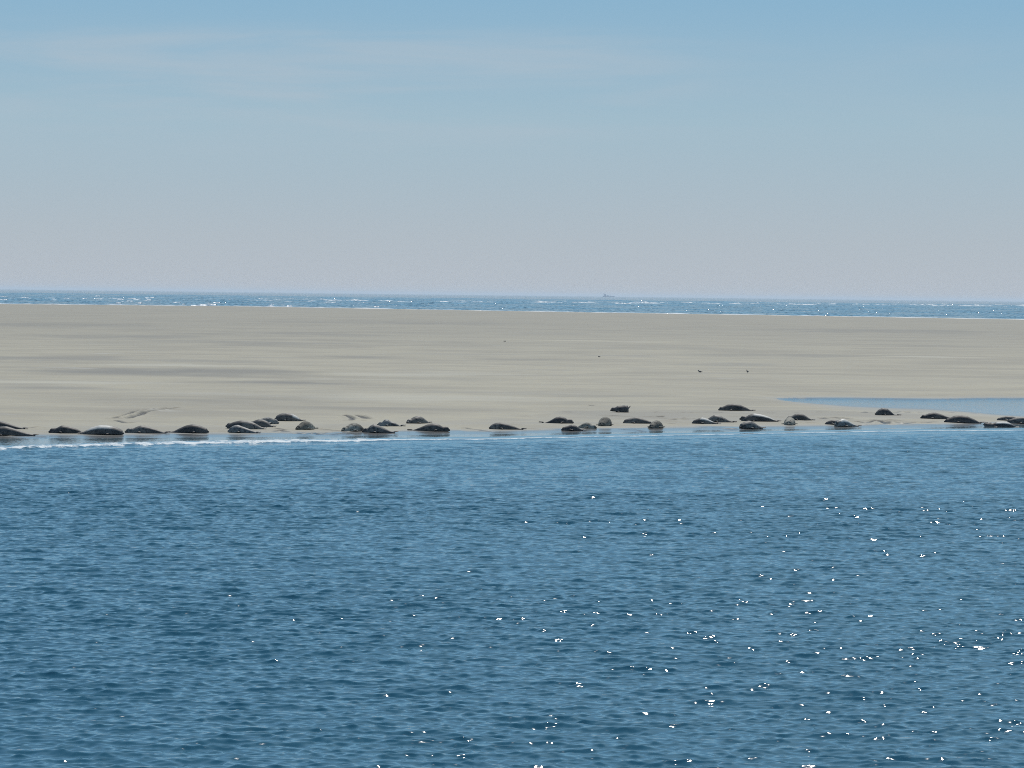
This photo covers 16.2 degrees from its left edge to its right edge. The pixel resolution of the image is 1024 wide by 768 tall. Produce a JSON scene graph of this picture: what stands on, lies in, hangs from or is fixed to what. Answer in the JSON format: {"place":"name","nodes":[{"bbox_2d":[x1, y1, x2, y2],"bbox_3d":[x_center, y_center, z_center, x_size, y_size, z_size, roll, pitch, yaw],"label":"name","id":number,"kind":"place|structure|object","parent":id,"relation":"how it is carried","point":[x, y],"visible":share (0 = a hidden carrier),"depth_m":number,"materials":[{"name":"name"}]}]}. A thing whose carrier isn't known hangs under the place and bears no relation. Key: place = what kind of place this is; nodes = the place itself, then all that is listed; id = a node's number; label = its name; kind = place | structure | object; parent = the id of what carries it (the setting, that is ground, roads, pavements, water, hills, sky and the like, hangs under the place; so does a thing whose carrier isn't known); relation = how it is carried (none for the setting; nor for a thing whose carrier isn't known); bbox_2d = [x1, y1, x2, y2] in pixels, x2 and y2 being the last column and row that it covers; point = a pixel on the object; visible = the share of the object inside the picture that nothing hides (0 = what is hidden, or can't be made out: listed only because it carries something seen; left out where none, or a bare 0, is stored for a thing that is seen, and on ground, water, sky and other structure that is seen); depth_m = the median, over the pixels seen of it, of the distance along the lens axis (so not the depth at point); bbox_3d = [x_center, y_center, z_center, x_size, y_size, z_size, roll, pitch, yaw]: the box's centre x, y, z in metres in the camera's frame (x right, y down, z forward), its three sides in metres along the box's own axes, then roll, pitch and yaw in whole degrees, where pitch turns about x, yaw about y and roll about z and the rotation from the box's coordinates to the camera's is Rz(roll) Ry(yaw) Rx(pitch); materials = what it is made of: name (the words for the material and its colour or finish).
{"place":"outdoors","nodes":[
{"label":"outdoors","id":0,"kind":"place"},
{"bbox_2d":[0,289,1023,767],"bbox_3d":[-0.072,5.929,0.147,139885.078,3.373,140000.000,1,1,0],"label":"sea","id":1,"kind":"structure","parent":0,"point":[770,599],"depth_m":72.68,"materials":[{"name":"liquid"}]},
{"bbox_2d":[0,296,1023,318],"bbox_3d":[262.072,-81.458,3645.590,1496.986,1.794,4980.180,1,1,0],"label":"surf","id":2,"kind":"structure","parent":1,"relation":"on","point":[478,301],"depth_m":1517.47,"materials":[{"name":"liquid"}]},
{"bbox_2d":[0,304,1023,438],"bbox_3d":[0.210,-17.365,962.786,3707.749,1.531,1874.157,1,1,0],"label":"sand","id":3,"kind":"structure","parent":0,"point":[214,370],"depth_m":280.96,"materials":[{"name":"beige sand"}]},
{"bbox_2d":[0,421,27,428],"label":"seal","id":4,"kind":"object","parent":3,"relation":"on","point":[2,423],"visible":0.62,"depth_m":151.10,"materials":[{"name":"fur"}]},
{"bbox_2d":[0,426,37,435],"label":"seal","id":5,"kind":"object","parent":3,"relation":"on","point":[6,431],"visible":1,"depth_m":146.10,"materials":[{"name":"fur"}]},
{"bbox_2d":[48,425,81,432],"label":"seal","id":6,"kind":"object","parent":3,"relation":"on","point":[63,429],"visible":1,"depth_m":148.51,"materials":[{"name":"fur"}]},
{"bbox_2d":[78,425,123,434],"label":"seal","id":7,"kind":"object","parent":3,"relation":"on","point":[103,430],"visible":1,"depth_m":147.88,"materials":[{"name":"fur"}]},
{"bbox_2d":[125,425,169,433],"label":"seal","id":8,"kind":"object","parent":3,"relation":"on","point":[142,429],"visible":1,"depth_m":149.61,"materials":[{"name":"grey fur"}]},
{"bbox_2d":[166,424,208,432],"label":"seal","id":9,"kind":"object","parent":3,"relation":"on","point":[192,428],"visible":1,"depth_m":150.39,"materials":[{"name":"fur"}]},
{"bbox_2d":[227,425,260,432],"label":"seal","id":10,"kind":"object","parent":3,"relation":"on","point":[237,429],"visible":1,"depth_m":151.26,"materials":[{"name":"grey fur"}]},
{"bbox_2d":[225,420,266,428],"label":"seal","id":11,"kind":"object","parent":3,"relation":"on","point":[248,424],"visible":0.73,"depth_m":154.43,"materials":[{"name":"grey fur"}]},
{"bbox_2d":[251,419,275,426],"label":"seal","id":12,"kind":"object","parent":3,"relation":"on","point":[262,423],"visible":0.62,"depth_m":156.42,"materials":[{"name":"grey fur"}]},
{"bbox_2d":[262,417,278,423],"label":"seal","id":13,"kind":"object","parent":3,"relation":"on","point":[271,420],"visible":0.5,"depth_m":159.44,"materials":[{"name":"fur"}]},
{"bbox_2d":[275,413,304,420],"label":"seal","id":14,"kind":"object","parent":3,"relation":"on","point":[286,417],"visible":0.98,"depth_m":162.76,"materials":[{"name":"grey fur"}]},
{"bbox_2d":[295,421,317,429],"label":"seal","id":15,"kind":"object","parent":3,"relation":"on","point":[305,425],"visible":1,"depth_m":154.80,"materials":[{"name":"beige fur"}]},
{"bbox_2d":[341,423,363,431],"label":"seal","id":16,"kind":"object","parent":3,"relation":"on","point":[353,427],"visible":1,"depth_m":154.24,"materials":[{"name":"beige fur"}]},
{"bbox_2d":[362,424,397,432],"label":"seal","id":17,"kind":"object","parent":3,"relation":"on","point":[374,428],"visible":1,"depth_m":153.80,"materials":[{"name":"grey fur"}]},
{"bbox_2d":[377,419,404,425],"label":"seal","id":18,"kind":"object","parent":3,"relation":"on","point":[386,422],"visible":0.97,"depth_m":159.39,"materials":[{"name":"grey fur"}]},
{"bbox_2d":[406,416,430,423],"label":"seal","id":19,"kind":"object","parent":3,"relation":"on","point":[417,420],"visible":0.99,"depth_m":162.55,"materials":[{"name":"grey fur"}]},
{"bbox_2d":[407,423,449,431],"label":"seal","id":20,"kind":"object","parent":3,"relation":"on","point":[432,427],"visible":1,"depth_m":156.01,"materials":[{"name":"fur"}]},
{"bbox_2d":[489,422,526,429],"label":"seal","id":21,"kind":"object","parent":3,"relation":"on","point":[499,425],"visible":1,"depth_m":158.65,"materials":[{"name":"grey fur"}]},
{"bbox_2d":[539,416,573,423],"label":"seal","id":22,"kind":"object","parent":3,"relation":"on","point":[560,419],"visible":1,"depth_m":165.40,"materials":[{"name":"fur"}]},
{"bbox_2d":[561,425,585,430],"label":"seal","id":23,"kind":"object","parent":3,"relation":"on","point":[571,428],"visible":1,"depth_m":159.13,"materials":[{"name":"fur"}]},
{"bbox_2d":[578,422,596,428],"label":"seal","id":24,"kind":"object","parent":3,"relation":"on","point":[587,425],"visible":0.87,"depth_m":161.19,"materials":[{"name":"beige fur"}]},
{"bbox_2d":[596,417,612,425],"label":"seal","id":25,"kind":"object","parent":3,"relation":"on","point":[605,421],"visible":1,"depth_m":163.70,"materials":[{"name":"beige fur"}]},
{"bbox_2d":[610,405,629,411],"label":"seal","id":26,"kind":"object","parent":3,"relation":"on","point":[623,408],"visible":0.96,"depth_m":180.37,"materials":[{"name":"fur"}]},
{"bbox_2d":[623,417,650,423],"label":"seal","id":27,"kind":"object","parent":3,"relation":"on","point":[637,420],"visible":0.94,"depth_m":166.77,"materials":[{"name":"grey fur"}]},
{"bbox_2d":[647,420,664,427],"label":"seal","id":28,"kind":"object","parent":3,"relation":"on","point":[656,424],"visible":1,"depth_m":162.92,"materials":[{"name":"beige fur"}]},
{"bbox_2d":[692,418,720,423],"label":"seal","id":29,"kind":"object","parent":3,"relation":"on","point":[702,421],"visible":1,"depth_m":167.92,"materials":[{"name":"grey fur"}]},
{"bbox_2d":[708,415,736,421],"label":"seal","id":30,"kind":"object","parent":3,"relation":"on","point":[715,418],"visible":0.83,"depth_m":169.77,"materials":[{"name":"grey fur"}]},
{"bbox_2d":[718,404,755,410],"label":"seal","id":31,"kind":"object","parent":3,"relation":"on","point":[733,407],"visible":1,"depth_m":184.98,"materials":[{"name":"fur"}]},
{"bbox_2d":[739,421,765,428],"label":"seal","id":32,"kind":"object","parent":3,"relation":"on","point":[748,425],"visible":1,"depth_m":164.41,"materials":[{"name":"grey fur"}]},
{"bbox_2d":[739,414,780,421],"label":"seal","id":33,"kind":"object","parent":3,"relation":"on","point":[757,417],"visible":0.96,"depth_m":171.46,"materials":[{"name":"fur"}]},
{"bbox_2d":[781,417,797,424],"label":"seal","id":34,"kind":"object","parent":3,"relation":"on","point":[789,421],"visible":1,"depth_m":168.51,"materials":[{"name":"beige fur"}]},
{"bbox_2d":[787,413,814,419],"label":"seal","id":35,"kind":"object","parent":3,"relation":"on","point":[798,416],"visible":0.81,"depth_m":173.52,"materials":[{"name":"grey fur"}]},
{"bbox_2d":[825,420,836,424],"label":"seal","id":36,"kind":"object","parent":3,"relation":"on","point":[831,422],"visible":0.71,"depth_m":169.91,"materials":[{"name":"fur"}]},
{"bbox_2d":[834,419,861,426],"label":"seal","id":37,"kind":"object","parent":3,"relation":"on","point":[842,423],"visible":1,"depth_m":168.35,"materials":[{"name":"grey fur"}]},
{"bbox_2d":[875,408,900,414],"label":"seal","id":38,"kind":"object","parent":3,"relation":"on","point":[883,411],"visible":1,"depth_m":181.43,"materials":[{"name":"fur"}]},
{"bbox_2d":[920,412,949,418],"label":"seal","id":39,"kind":"object","parent":3,"relation":"on","point":[933,415],"visible":0.92,"depth_m":178.15,"materials":[{"name":"fur"}]},
{"bbox_2d":[944,415,983,422],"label":"seal","id":40,"kind":"object","parent":3,"relation":"on","point":[960,419],"visible":1,"depth_m":174.59,"materials":[{"name":"fur"}]},
{"bbox_2d":[983,422,1018,426],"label":"seal","id":41,"kind":"object","parent":3,"relation":"on","point":[997,424],"visible":0.84,"depth_m":171.74,"materials":[{"name":"fur"}]},
{"bbox_2d":[997,416,1015,420],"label":"seal","id":42,"kind":"object","parent":3,"relation":"on","point":[1005,418],"visible":0.62,"depth_m":178.28,"materials":[{"name":"fur"}]},
{"bbox_2d":[1007,417,1023,423],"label":"seal","id":43,"kind":"object","parent":3,"relation":"on","point":[1019,420],"visible":0.84,"depth_m":175.87,"materials":[{"name":"grey fur"}]},
{"bbox_2d":[0,0,1023,300],"label":"sky","id":44,"kind":"structure","parent":0,"point":[778,149],"materials":[{"name":"blue"}]}
]}

